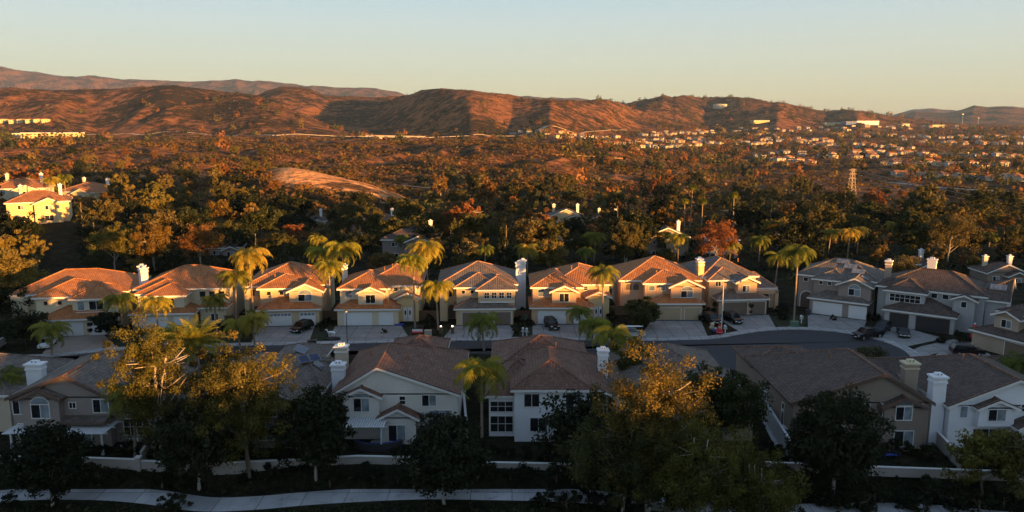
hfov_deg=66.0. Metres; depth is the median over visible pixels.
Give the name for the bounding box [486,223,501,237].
oak tree
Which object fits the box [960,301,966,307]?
window
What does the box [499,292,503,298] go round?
window
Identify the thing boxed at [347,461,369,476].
garden bush
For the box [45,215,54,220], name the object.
window
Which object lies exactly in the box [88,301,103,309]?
window
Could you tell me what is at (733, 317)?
parked suv
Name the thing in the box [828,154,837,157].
house
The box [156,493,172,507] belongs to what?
garden bush
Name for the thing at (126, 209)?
cypress tree
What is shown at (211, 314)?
window
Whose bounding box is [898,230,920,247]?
round tree
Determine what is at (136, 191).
plane tree
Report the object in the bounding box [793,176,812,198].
eucalyptus tree
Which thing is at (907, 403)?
window
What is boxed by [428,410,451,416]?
window
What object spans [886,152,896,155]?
house
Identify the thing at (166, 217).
oak tree
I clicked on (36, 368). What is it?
house
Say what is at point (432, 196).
oak tree
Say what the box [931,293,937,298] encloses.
window
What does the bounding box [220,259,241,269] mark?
round tree
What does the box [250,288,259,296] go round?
window
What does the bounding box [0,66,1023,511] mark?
terrain
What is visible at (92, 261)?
oak tree
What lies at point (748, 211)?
round tree
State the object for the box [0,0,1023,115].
sky
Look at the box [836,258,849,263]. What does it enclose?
solar panel
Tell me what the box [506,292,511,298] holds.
window
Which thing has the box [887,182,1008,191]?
road
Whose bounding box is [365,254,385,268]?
plane tree
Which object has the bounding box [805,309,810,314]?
wheeled bin
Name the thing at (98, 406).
window
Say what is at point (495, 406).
window
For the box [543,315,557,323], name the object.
windows
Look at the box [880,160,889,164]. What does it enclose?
house
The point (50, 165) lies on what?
oak tree
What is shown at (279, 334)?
driveway
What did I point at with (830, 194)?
oak tree
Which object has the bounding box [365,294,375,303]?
window
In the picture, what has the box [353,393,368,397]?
window
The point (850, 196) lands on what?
plane tree
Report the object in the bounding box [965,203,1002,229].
oak tree
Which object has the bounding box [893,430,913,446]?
window
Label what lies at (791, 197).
oak tree
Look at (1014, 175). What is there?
house
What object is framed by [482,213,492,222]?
round tree
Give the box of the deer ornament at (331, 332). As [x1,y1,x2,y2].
[325,329,334,336]
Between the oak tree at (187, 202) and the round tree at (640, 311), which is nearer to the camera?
the round tree at (640, 311)
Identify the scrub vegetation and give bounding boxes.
[0,85,1023,156]
[0,135,1023,244]
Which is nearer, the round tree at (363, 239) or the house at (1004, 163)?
the round tree at (363, 239)
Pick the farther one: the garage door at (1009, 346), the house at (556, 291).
the house at (556, 291)
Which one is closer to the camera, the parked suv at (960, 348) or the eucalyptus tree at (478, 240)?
the parked suv at (960, 348)
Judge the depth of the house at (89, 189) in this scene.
317.00 m
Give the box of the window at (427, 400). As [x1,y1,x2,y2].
[421,394,436,406]
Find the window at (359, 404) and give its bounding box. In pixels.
[353,398,369,411]
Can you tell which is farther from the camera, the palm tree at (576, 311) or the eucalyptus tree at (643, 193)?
the eucalyptus tree at (643, 193)
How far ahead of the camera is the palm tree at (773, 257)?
177.00 m
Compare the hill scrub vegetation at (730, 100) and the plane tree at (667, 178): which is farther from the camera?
the hill scrub vegetation at (730, 100)
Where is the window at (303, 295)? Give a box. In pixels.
[298,289,311,301]
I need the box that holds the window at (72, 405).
[68,402,76,408]
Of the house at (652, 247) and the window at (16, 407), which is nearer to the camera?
the window at (16, 407)
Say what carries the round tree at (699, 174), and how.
on the terrain at (110, 104)
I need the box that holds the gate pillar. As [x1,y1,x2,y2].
[439,326,442,333]
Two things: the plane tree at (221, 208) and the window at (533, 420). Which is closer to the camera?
the window at (533, 420)
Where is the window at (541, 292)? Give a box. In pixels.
[538,289,544,296]
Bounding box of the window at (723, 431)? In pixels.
[707,423,724,432]
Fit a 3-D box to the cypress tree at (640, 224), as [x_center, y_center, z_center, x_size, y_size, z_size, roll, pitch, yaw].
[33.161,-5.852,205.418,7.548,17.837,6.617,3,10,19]
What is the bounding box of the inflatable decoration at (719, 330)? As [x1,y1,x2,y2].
[716,324,722,334]
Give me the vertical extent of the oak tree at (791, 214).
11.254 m
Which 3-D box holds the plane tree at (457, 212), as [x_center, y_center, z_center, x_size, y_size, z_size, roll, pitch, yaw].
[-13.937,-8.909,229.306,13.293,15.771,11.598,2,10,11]
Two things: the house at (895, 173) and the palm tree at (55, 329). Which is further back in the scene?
the house at (895, 173)
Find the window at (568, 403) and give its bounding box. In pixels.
[565,393,582,407]
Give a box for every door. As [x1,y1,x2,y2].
[50,322,83,335]
[89,321,112,334]
[138,317,168,330]
[173,316,189,329]
[263,313,291,325]
[299,312,315,324]
[343,312,371,325]
[378,312,393,324]
[403,307,412,320]
[462,312,487,324]
[494,312,510,324]
[538,311,565,323]
[572,315,586,323]
[594,306,601,317]
[657,307,681,319]
[684,307,700,319]
[723,302,747,314]
[750,301,765,314]
[812,301,842,316]
[848,305,866,319]
[889,312,908,326]
[915,316,949,333]
[1003,341,1023,354]
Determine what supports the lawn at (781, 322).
on the terrain at (110, 104)
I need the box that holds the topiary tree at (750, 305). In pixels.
[748,303,753,315]
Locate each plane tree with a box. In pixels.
[0,173,5,182]
[2,167,13,174]
[8,164,34,179]
[30,168,54,182]
[47,169,61,178]
[98,190,121,201]
[121,149,130,154]
[122,191,141,217]
[128,221,176,270]
[130,189,140,197]
[151,150,157,158]
[166,141,177,153]
[173,221,225,262]
[184,172,199,184]
[184,178,197,191]
[202,199,238,223]
[218,162,231,175]
[248,238,267,248]
[259,176,268,182]
[265,180,280,190]
[282,223,307,240]
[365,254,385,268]
[430,171,448,195]
[442,198,486,241]
[474,190,484,199]
[475,176,498,201]
[501,191,514,202]
[511,178,533,200]
[525,207,557,239]
[579,207,586,214]
[608,200,623,215]
[641,199,650,205]
[648,175,663,194]
[650,201,683,229]
[664,174,674,184]
[683,211,694,220]
[693,219,738,255]
[777,202,798,215]
[838,189,853,204]
[864,188,887,205]
[895,190,907,196]
[957,254,976,264]
[996,215,1015,227]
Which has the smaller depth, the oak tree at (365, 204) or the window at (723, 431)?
the window at (723, 431)
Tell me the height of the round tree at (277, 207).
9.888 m
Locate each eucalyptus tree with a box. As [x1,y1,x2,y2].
[20,235,51,266]
[90,309,201,471]
[91,153,97,162]
[104,173,134,201]
[107,180,131,199]
[113,173,127,183]
[120,222,140,251]
[129,213,144,225]
[133,181,170,201]
[150,166,158,175]
[156,174,177,194]
[176,185,192,201]
[179,341,312,483]
[182,330,249,412]
[183,162,192,168]
[207,164,224,180]
[240,202,258,227]
[331,228,350,241]
[353,207,378,234]
[366,192,375,203]
[450,237,484,264]
[470,171,488,190]
[470,232,490,257]
[549,173,569,195]
[551,391,693,511]
[558,201,580,210]
[589,337,722,511]
[608,329,655,370]
[626,402,767,511]
[639,186,649,197]
[650,172,663,185]
[692,435,814,511]
[725,196,744,217]
[732,179,755,201]
[744,176,757,191]
[759,204,778,213]
[789,174,805,192]
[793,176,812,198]
[905,185,947,223]
[919,182,944,195]
[924,240,948,268]
[994,205,1007,213]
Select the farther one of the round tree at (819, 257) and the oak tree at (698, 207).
the oak tree at (698, 207)
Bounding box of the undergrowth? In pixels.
[0,171,1023,284]
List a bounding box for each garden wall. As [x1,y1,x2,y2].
[0,455,142,471]
[140,458,306,474]
[309,455,418,465]
[483,461,595,473]
[765,461,1023,481]
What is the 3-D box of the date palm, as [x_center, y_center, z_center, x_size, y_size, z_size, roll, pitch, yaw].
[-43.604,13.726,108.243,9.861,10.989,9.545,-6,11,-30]
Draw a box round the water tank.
[713,104,726,108]
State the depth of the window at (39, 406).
88.86 m
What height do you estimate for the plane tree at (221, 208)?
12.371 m
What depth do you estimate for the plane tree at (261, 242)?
216.31 m
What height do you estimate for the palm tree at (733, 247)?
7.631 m
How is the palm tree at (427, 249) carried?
on the terrain at (110, 104)
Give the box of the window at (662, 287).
[660,285,665,290]
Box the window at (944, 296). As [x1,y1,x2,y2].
[942,294,948,299]
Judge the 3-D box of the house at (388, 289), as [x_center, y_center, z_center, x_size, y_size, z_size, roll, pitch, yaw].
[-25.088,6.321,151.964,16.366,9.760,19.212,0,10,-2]
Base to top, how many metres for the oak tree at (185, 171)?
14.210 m
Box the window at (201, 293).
[199,291,205,296]
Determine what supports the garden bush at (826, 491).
on the terrain at (110, 104)
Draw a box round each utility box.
[424,329,431,335]
[789,321,798,326]
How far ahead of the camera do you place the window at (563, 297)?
144.97 m
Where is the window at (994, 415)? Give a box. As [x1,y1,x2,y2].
[987,409,1006,421]
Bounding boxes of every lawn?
[106,333,135,346]
[211,329,241,342]
[310,327,334,340]
[402,326,418,335]
[441,328,448,336]
[517,326,532,336]
[770,315,806,326]
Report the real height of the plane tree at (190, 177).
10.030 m
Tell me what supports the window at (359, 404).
in the house at (399, 383)
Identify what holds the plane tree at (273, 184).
on the terrain at (110, 104)
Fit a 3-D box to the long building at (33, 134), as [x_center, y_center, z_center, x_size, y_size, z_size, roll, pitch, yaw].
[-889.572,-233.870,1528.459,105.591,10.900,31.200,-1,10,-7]
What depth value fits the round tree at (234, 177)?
392.78 m
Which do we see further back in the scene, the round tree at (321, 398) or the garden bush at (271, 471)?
the round tree at (321, 398)
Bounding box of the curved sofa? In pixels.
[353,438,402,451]
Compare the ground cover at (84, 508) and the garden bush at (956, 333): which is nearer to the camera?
the ground cover at (84, 508)
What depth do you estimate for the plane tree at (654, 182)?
567.20 m
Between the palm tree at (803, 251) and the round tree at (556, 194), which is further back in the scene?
the round tree at (556, 194)
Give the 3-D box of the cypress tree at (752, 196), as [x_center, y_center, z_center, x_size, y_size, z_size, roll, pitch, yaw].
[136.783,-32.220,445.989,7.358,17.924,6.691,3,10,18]
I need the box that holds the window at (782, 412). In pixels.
[780,409,783,424]
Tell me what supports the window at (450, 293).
in the house at (483, 287)
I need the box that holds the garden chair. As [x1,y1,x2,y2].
[892,445,900,456]
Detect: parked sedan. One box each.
[37,337,56,348]
[896,326,910,337]
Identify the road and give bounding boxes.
[58,330,909,371]
[87,131,364,136]
[422,126,606,137]
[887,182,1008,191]
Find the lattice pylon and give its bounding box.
[847,169,855,190]
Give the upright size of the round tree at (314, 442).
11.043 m
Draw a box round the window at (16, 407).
[11,401,21,414]
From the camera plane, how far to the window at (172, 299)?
140.75 m
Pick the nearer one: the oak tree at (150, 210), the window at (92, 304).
the window at (92, 304)
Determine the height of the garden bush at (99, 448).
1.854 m
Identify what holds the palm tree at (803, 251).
on the lawn at (781, 322)
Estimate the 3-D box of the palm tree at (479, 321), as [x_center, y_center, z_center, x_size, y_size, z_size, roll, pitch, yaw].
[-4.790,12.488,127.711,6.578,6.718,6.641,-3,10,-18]
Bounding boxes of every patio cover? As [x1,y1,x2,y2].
[2,424,48,446]
[67,420,122,454]
[346,417,388,443]
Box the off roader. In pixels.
[543,315,559,329]
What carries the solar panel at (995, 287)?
on the house at (930, 298)
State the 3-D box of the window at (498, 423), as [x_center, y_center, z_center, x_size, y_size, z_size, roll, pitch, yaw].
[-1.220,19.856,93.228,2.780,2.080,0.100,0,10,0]
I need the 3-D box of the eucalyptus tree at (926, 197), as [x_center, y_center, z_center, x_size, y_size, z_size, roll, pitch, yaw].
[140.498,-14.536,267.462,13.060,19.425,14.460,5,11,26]
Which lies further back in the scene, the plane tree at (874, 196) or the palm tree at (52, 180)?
the plane tree at (874, 196)
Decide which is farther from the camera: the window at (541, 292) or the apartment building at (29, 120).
the apartment building at (29, 120)
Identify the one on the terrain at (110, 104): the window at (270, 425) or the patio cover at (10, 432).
the patio cover at (10, 432)
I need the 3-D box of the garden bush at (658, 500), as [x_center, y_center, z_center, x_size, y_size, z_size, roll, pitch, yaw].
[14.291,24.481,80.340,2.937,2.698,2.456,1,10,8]
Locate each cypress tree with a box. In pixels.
[72,196,91,239]
[85,217,99,242]
[122,192,132,223]
[203,205,210,222]
[243,226,267,275]
[495,216,515,268]
[599,197,621,258]
[627,199,652,259]
[638,169,648,188]
[727,205,735,227]
[748,183,758,207]
[762,202,780,239]
[776,204,783,220]
[794,189,805,212]
[815,194,829,234]
[837,184,852,212]
[960,257,970,275]
[995,225,1013,262]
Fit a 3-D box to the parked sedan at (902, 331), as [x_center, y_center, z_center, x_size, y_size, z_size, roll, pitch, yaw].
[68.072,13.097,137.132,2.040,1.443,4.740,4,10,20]
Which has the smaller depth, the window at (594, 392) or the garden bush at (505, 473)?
the garden bush at (505, 473)
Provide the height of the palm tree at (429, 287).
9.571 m
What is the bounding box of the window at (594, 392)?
[589,392,606,404]
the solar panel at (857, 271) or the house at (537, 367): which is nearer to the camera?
the house at (537, 367)
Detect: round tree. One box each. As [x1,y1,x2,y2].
[0,212,13,234]
[0,282,33,317]
[0,310,50,345]
[0,418,95,505]
[1,211,46,236]
[14,153,27,160]
[65,145,78,156]
[70,161,91,179]
[74,238,104,259]
[86,311,124,339]
[93,178,104,183]
[110,230,157,260]
[119,197,141,220]
[143,397,242,490]
[150,202,220,250]
[155,247,187,270]
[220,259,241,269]
[227,226,254,250]
[228,186,268,215]
[229,173,244,181]
[265,190,295,207]
[267,383,357,480]
[269,203,297,219]
[270,206,298,227]
[280,191,314,219]
[293,212,317,227]
[303,393,342,420]
[304,196,315,208]
[326,209,340,220]
[346,228,380,261]
[384,196,396,209]
[389,410,496,504]
[409,212,435,228]
[412,219,443,240]
[457,239,462,252]
[464,174,480,190]
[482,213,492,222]
[494,201,505,211]
[508,252,524,272]
[529,388,626,481]
[543,176,558,186]
[552,193,560,198]
[560,213,590,238]
[622,296,661,327]
[646,191,678,217]
[653,183,666,196]
[661,181,682,197]
[682,360,773,440]
[686,178,692,184]
[690,171,704,180]
[692,176,706,187]
[724,197,772,234]
[773,213,827,260]
[774,239,802,269]
[782,382,896,492]
[798,245,826,268]
[812,183,825,193]
[822,194,839,205]
[825,212,852,238]
[852,206,879,222]
[866,207,903,230]
[892,211,929,236]
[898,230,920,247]
[900,192,918,209]
[944,187,956,195]
[947,200,959,205]
[953,201,972,212]
[955,189,968,198]
[961,230,993,248]
[962,255,981,270]
[971,186,996,204]
[1000,191,1019,205]
[1015,241,1023,257]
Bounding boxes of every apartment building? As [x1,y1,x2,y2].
[0,118,9,122]
[8,119,16,123]
[25,118,33,122]
[33,118,40,122]
[41,118,50,122]
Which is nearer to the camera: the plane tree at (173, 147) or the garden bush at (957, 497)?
the garden bush at (957, 497)
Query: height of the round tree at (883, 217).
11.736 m
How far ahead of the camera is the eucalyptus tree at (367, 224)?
244.76 m
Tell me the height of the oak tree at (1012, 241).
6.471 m
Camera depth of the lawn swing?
137.39 m
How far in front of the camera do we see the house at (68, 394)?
89.85 m
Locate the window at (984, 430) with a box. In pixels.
[972,428,1004,437]
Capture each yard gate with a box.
[224,315,242,319]
[323,311,336,319]
[419,311,438,319]
[515,311,530,319]
[609,306,627,314]
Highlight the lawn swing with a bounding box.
[410,326,423,335]
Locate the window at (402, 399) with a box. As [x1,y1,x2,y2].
[399,396,405,404]
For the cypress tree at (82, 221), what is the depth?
214.96 m
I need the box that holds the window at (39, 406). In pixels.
[30,397,50,418]
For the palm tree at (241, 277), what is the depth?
138.63 m
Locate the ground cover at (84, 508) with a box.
[0,463,1023,511]
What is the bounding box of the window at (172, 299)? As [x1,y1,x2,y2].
[161,298,174,307]
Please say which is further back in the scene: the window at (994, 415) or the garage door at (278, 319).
the garage door at (278, 319)
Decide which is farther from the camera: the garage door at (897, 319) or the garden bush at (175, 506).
the garage door at (897, 319)
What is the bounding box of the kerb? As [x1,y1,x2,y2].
[46,329,910,356]
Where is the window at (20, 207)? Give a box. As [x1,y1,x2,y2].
[17,205,23,209]
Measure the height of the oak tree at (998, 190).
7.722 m
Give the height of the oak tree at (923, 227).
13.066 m
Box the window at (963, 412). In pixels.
[959,406,968,417]
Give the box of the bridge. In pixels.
[365,135,424,138]
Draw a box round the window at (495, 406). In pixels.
[490,401,512,411]
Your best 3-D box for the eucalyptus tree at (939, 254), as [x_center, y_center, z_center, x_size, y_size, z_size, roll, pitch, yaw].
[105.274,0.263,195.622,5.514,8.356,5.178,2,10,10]
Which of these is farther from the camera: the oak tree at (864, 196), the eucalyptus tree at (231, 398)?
the oak tree at (864, 196)
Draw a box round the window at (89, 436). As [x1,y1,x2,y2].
[71,434,92,445]
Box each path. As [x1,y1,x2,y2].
[0,489,1008,511]
[763,420,777,444]
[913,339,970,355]
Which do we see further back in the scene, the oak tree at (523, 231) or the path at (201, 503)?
the oak tree at (523, 231)
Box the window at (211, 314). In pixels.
[210,313,218,320]
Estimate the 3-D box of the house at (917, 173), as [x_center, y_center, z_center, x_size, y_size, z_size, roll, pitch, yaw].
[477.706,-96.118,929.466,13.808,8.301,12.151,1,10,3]
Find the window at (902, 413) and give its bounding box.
[895,406,912,420]
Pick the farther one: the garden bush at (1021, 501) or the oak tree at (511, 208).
the oak tree at (511, 208)
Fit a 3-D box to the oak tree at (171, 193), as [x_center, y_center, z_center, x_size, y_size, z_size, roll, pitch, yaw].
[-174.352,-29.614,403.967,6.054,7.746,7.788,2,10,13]
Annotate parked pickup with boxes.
[851,326,883,340]
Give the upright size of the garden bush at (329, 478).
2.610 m
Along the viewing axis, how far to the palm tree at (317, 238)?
201.31 m
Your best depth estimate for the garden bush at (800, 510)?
78.66 m
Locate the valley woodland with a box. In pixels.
[0,94,1023,215]
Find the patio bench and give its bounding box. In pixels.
[884,453,897,458]
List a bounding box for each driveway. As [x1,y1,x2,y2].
[42,335,114,353]
[251,326,314,342]
[330,326,407,340]
[445,325,514,337]
[532,324,598,336]
[642,321,706,337]
[718,315,774,330]
[808,314,865,331]
[882,327,938,345]
[936,350,990,355]
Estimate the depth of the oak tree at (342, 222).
246.32 m
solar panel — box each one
[293,344,308,353]
[297,353,320,362]
[313,361,325,370]
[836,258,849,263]
[843,264,856,268]
[851,269,864,273]
[990,284,1006,290]
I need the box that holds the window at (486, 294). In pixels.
[484,292,489,298]
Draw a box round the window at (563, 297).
[559,293,568,301]
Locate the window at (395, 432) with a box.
[388,425,405,441]
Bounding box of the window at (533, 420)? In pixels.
[530,417,546,431]
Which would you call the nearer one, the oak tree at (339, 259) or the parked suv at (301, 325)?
the parked suv at (301, 325)
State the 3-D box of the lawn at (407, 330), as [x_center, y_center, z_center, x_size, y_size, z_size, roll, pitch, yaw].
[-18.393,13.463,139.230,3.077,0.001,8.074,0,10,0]
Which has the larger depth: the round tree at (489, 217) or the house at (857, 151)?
the house at (857, 151)
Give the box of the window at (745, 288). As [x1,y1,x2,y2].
[742,285,749,291]
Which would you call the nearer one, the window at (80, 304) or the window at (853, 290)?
the window at (80, 304)
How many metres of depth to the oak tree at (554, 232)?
206.29 m
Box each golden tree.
[0,246,52,286]
[940,428,1023,494]
[984,429,1023,500]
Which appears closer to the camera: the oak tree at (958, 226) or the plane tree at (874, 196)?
the oak tree at (958, 226)
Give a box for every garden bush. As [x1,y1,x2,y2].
[0,490,19,507]
[8,444,21,454]
[83,463,109,486]
[94,444,111,455]
[115,438,139,455]
[129,469,147,478]
[130,439,154,458]
[145,467,172,487]
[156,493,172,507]
[167,492,193,511]
[239,469,256,483]
[256,462,285,483]
[282,465,295,474]
[317,319,326,325]
[318,325,326,330]
[319,469,339,488]
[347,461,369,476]
[387,445,404,455]
[401,471,418,488]
[422,305,430,310]
[425,313,434,320]
[469,468,488,482]
[480,462,498,481]
[502,469,519,484]
[510,322,523,332]
[515,462,537,483]
[525,318,535,325]
[528,485,556,507]
[544,467,571,489]
[553,490,582,511]
[579,483,599,506]
[592,492,613,510]
[605,487,627,509]
[606,310,617,320]
[622,491,649,511]
[652,482,665,504]
[662,491,680,510]
[763,438,780,457]
[769,444,790,461]
[772,463,790,479]
[774,304,784,311]
[777,309,789,318]
[786,490,805,511]
[792,480,820,502]
[801,468,814,480]
[809,484,836,507]
[824,492,852,511]
[843,484,876,511]
[859,483,895,510]
[866,312,875,319]
[873,313,881,319]
[883,438,902,458]
[890,483,914,509]
[898,440,917,455]
[904,494,931,511]
[911,477,945,502]
[915,442,937,459]
[916,473,931,487]
[934,335,947,343]
[937,483,966,511]
[948,490,971,510]
[954,330,969,342]
[964,489,1002,511]
[1006,481,1023,504]
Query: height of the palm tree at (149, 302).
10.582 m
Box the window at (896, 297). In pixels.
[889,293,920,303]
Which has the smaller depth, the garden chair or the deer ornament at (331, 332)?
the garden chair
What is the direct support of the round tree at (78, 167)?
on the terrain at (110, 104)
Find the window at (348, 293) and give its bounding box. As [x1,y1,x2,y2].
[345,290,352,297]
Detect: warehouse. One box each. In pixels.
[750,120,769,123]
[822,123,840,125]
[841,122,856,124]
[852,121,878,124]
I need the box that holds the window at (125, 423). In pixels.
[123,418,148,435]
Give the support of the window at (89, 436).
in the house at (68, 394)
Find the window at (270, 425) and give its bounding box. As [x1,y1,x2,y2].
[258,422,273,440]
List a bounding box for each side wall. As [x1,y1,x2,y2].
[139,431,155,459]
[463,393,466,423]
[760,393,792,461]
[936,431,961,468]
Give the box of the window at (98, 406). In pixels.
[92,399,108,412]
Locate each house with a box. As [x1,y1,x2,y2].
[0,172,55,200]
[0,353,74,431]
[4,183,72,223]
[4,340,203,445]
[7,266,150,335]
[62,177,113,199]
[127,264,245,330]
[183,342,349,447]
[207,239,246,255]
[243,261,335,325]
[299,208,327,224]
[329,334,469,443]
[333,263,425,325]
[338,225,362,234]
[380,219,439,256]
[381,208,393,220]
[438,260,522,324]
[485,334,611,441]
[519,258,611,323]
[544,203,585,222]
[593,208,619,218]
[607,343,758,440]
[612,255,705,319]
[642,220,690,255]
[680,255,778,314]
[703,234,740,257]
[732,345,935,450]
[773,156,785,161]
[786,158,796,162]
[795,258,893,319]
[804,159,816,163]
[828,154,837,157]
[851,149,861,153]
[851,154,862,158]
[865,353,1023,447]
[868,153,878,157]
[874,149,884,152]
[875,257,1015,334]
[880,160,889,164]
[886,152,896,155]
[889,160,900,165]
[891,170,907,176]
[891,248,936,267]
[910,171,921,176]
[931,161,943,165]
[932,171,949,177]
[944,161,956,166]
[968,160,978,165]
[968,254,1023,282]
[968,304,1023,354]
[971,175,984,180]
[980,141,989,144]
[984,174,993,180]
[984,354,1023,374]
[991,152,1001,155]
[995,161,1008,165]
[998,173,1009,180]
[1000,141,1008,144]
[1010,173,1023,179]
[1013,175,1023,181]
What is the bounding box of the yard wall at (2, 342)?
[0,337,5,346]
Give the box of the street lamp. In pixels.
[344,309,347,343]
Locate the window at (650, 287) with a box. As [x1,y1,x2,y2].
[648,285,654,290]
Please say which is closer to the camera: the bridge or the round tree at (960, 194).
the round tree at (960, 194)
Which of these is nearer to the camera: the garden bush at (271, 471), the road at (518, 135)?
the garden bush at (271, 471)
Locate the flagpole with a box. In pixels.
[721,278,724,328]
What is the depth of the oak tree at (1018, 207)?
347.71 m
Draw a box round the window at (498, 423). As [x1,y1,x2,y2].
[490,415,512,431]
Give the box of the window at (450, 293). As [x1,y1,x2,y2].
[448,288,453,296]
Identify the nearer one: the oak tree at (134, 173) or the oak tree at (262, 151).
the oak tree at (134, 173)
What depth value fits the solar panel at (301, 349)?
107.71 m
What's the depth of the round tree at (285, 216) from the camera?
266.44 m
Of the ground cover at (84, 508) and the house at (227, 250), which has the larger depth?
the house at (227, 250)
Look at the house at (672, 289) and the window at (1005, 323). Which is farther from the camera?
the house at (672, 289)
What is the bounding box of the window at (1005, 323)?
[1000,319,1011,328]
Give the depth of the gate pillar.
138.16 m
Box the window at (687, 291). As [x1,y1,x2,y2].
[680,286,692,297]
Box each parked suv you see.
[289,318,313,332]
[620,327,644,337]
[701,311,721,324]
[721,310,743,323]
[873,319,891,333]
[948,342,985,355]
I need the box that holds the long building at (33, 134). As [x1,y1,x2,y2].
[20,132,84,137]
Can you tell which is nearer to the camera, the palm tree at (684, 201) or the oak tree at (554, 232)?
the oak tree at (554, 232)
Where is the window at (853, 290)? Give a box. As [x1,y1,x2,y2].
[848,284,860,296]
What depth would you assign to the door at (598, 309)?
147.22 m
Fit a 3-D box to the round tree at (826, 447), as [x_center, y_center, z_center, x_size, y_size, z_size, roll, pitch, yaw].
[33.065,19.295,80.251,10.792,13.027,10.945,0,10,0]
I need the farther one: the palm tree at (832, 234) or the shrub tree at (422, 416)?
the palm tree at (832, 234)
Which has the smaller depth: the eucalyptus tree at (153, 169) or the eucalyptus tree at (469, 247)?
the eucalyptus tree at (469, 247)
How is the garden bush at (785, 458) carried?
on the terrain at (110, 104)
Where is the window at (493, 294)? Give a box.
[491,292,496,298]
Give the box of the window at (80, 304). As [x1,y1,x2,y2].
[77,301,84,310]
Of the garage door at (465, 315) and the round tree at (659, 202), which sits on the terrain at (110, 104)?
the round tree at (659, 202)
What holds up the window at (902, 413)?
in the house at (793, 375)
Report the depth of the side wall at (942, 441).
88.42 m
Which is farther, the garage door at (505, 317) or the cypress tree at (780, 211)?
the cypress tree at (780, 211)
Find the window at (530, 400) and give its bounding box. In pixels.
[524,394,539,407]
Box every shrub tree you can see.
[417,412,443,433]
[855,343,889,356]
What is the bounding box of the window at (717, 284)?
[715,282,720,286]
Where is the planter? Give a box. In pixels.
[325,336,339,340]
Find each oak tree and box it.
[0,229,27,254]
[47,162,56,168]
[54,182,58,192]
[75,206,98,229]
[78,250,112,268]
[80,154,91,162]
[84,221,143,269]
[88,198,125,226]
[98,225,114,238]
[99,169,114,178]
[114,159,125,168]
[125,256,145,271]
[127,168,139,177]
[134,176,150,189]
[135,192,173,217]
[138,208,160,218]
[138,209,183,241]
[147,175,155,182]
[165,195,177,211]
[166,191,176,197]
[170,204,197,242]
[171,198,183,206]
[173,167,196,182]
[181,198,200,208]
[194,224,235,247]
[206,146,215,154]
[209,180,235,201]
[219,219,242,237]
[229,145,239,154]
[233,187,250,195]
[238,204,282,238]
[241,159,258,170]
[256,149,267,154]
[258,232,297,262]
[293,243,312,257]
[294,221,310,230]
[306,232,328,255]
[314,250,354,271]
[328,215,355,233]
[336,200,361,219]
[336,233,357,242]
[349,190,369,206]
[357,202,374,211]
[363,207,385,223]
[368,251,398,268]
[369,215,418,237]
[392,198,424,220]
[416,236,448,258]
[421,207,458,239]
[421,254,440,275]
[424,192,438,203]
[442,172,458,189]
[448,189,470,201]
[448,212,499,243]
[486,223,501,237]
[486,241,503,254]
[494,212,512,222]
[498,182,518,193]
[507,202,517,213]
[507,217,545,255]
[515,202,530,214]
[522,212,542,219]
[527,181,536,188]
[529,188,536,200]
[533,218,570,259]
[534,239,569,267]
[559,187,587,204]
[565,175,577,184]
[567,233,597,253]
[593,192,606,203]
[595,209,618,229]
[605,216,650,261]
[607,192,627,207]
[621,209,655,242]
[628,197,636,205]
[649,224,670,247]
[655,248,676,261]
[680,200,692,207]
[693,188,706,204]
[694,205,707,212]
[700,213,737,239]
[715,174,724,180]
[720,196,732,211]
[754,229,778,244]
[760,214,804,244]
[764,186,786,201]
[776,210,799,234]
[784,194,796,200]
[789,200,830,215]
[794,201,846,241]
[812,194,823,200]
[823,190,836,198]
[831,214,881,246]
[834,191,857,203]
[849,199,882,214]
[860,192,870,200]
[868,244,890,265]
[877,204,895,210]
[879,187,892,194]
[880,254,921,272]
[896,199,930,218]
[898,248,917,256]
[904,215,961,252]
[921,211,985,261]
[929,205,982,223]
[956,222,980,236]
[965,189,999,209]
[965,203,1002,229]
[989,223,1023,253]
[993,187,1004,191]
[996,238,1022,253]
[997,190,1004,197]
[1006,200,1023,219]
[1009,197,1021,204]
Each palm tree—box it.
[0,365,26,386]
[27,320,73,354]
[40,176,60,190]
[57,174,73,194]
[97,292,137,337]
[100,378,162,457]
[136,295,173,326]
[145,322,188,341]
[199,293,229,332]
[213,269,252,319]
[220,317,251,348]
[229,246,272,329]
[237,311,271,351]
[243,309,267,332]
[303,245,333,263]
[307,235,327,260]
[311,258,346,310]
[323,240,361,266]
[393,235,410,246]
[394,253,429,327]
[405,239,444,306]
[418,280,454,329]
[452,355,509,449]
[463,311,503,350]
[477,244,494,261]
[513,243,539,275]
[565,304,592,326]
[575,246,596,264]
[578,316,612,344]
[581,231,606,261]
[585,264,620,318]
[590,324,633,351]
[666,233,689,262]
[680,198,688,226]
[688,184,696,227]
[698,198,706,228]
[720,240,741,260]
[729,191,738,228]
[747,234,772,261]
[762,250,791,284]
[778,243,816,320]
[820,228,840,252]
[838,228,860,257]
[849,226,870,252]
[884,221,896,236]
[984,232,999,246]
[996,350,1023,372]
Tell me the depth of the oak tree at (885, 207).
407.43 m
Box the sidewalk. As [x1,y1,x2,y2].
[32,327,920,355]
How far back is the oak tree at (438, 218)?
233.18 m
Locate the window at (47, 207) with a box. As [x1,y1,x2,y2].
[45,205,51,209]

